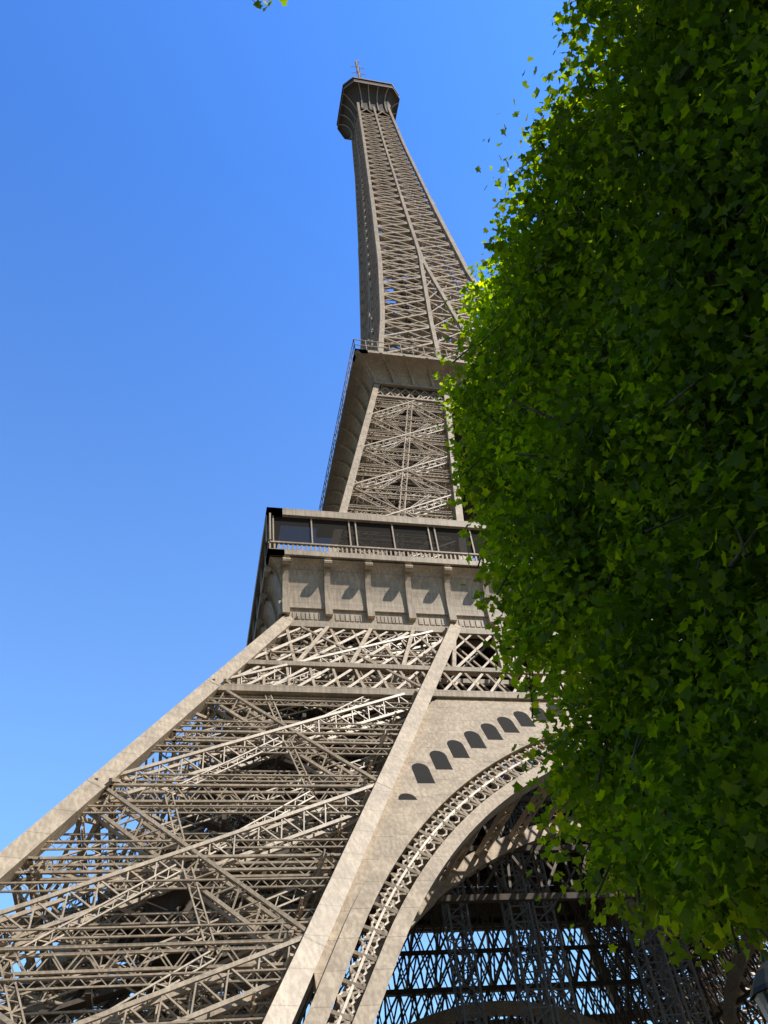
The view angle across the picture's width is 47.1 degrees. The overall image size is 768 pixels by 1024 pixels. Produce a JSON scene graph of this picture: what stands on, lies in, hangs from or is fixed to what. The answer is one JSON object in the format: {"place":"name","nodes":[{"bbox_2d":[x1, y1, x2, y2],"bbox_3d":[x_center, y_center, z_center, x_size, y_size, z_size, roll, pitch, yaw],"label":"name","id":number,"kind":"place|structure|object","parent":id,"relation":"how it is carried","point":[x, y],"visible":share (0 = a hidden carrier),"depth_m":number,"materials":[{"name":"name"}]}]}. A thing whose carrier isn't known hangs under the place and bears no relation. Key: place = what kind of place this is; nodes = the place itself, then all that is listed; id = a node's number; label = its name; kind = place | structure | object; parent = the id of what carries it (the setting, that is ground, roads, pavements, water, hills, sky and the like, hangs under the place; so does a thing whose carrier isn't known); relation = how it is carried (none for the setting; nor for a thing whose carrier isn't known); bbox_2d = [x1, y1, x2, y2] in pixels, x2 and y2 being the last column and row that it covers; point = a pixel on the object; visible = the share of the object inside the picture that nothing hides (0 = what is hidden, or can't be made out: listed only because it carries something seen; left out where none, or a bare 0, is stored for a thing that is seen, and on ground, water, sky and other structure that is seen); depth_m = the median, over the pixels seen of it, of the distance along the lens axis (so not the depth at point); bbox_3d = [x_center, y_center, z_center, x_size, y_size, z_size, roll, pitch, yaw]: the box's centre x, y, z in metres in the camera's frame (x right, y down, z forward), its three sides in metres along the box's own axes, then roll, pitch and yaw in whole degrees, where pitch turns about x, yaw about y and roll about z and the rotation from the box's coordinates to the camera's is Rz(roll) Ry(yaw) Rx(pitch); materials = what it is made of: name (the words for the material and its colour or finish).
{"place":"outdoors","nodes":[
{"label":"outdoors","id":0,"kind":"place"},
{"bbox_2d":[0,0,767,1023],"label":"sky","id":1,"kind":"structure","parent":0,"point":[180,301],"materials":[{"name":"blue"}]},
{"bbox_2d":[606,34,767,716],"bbox_3d":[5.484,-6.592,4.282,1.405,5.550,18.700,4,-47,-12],"label":"shade tree","id":2,"kind":"object","parent":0,"point":[721,645],"depth_m":8.92,"materials":[{"name":"green plant"}]},
{"label":"ground","id":3,"kind":"structure","parent":0,"visible":0},
{"bbox_2d":[0,59,767,1023],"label":"tower","id":4,"kind":"structure","parent":3,"relation":"on","point":[370,719],"depth_m":63.49,"materials":[{"name":"metal"}]},
{"bbox_2d":[251,516,523,641],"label":"gallery screen","id":5,"kind":"object","parent":4,"relation":"on","point":[290,529],"visible":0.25,"depth_m":84.72,"materials":[{"name":"grey"}]},
{"bbox_2d":[430,817,486,1023],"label":"girder","id":6,"kind":"object","parent":3,"relation":"on","point":[475,995],"visible":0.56,"depth_m":102.19,"materials":[{"name":"metal"}]},
{"bbox_2d":[485,809,555,1023],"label":"girder","id":7,"kind":"object","parent":3,"relation":"on","point":[520,955],"visible":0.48,"depth_m":97.53,"materials":[{"name":"metal"}]},
{"bbox_2d":[505,783,580,1023],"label":"girder","id":8,"kind":"object","parent":3,"relation":"on","point":[554,954],"visible":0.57,"depth_m":98.43,"materials":[{"name":"metal"}]},
{"bbox_2d":[453,7,767,962],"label":"tree branches","id":9,"kind":"object","parent":3,"relation":"on","point":[747,665],"visible":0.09,"depth_m":7.61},
{"bbox_2d":[252,0,767,974],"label":"tree leaves","id":10,"kind":"object","parent":9,"relation":"attached to","point":[624,182],"visible":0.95,"depth_m":7.75,"materials":[{"name":"green plant"}]},
{"bbox_2d":[607,830,687,1023],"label":"girder","id":11,"kind":"object","parent":3,"relation":"on","point":[664,1016],"visible":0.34,"depth_m":96.84,"materials":[{"name":"metal"}]},
{"bbox_2d":[619,827,712,1023],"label":"girder","id":12,"kind":"object","parent":3,"relation":"on","point":[689,1015],"visible":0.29,"depth_m":96.53,"materials":[{"name":"metal"}]},
{"bbox_2d":[750,940,767,1022],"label":"street lamp","id":13,"kind":"object","parent":3,"relation":"on","point":[759,993],"visible":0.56,"depth_m":10.62,"materials":[{"name":"metal"}]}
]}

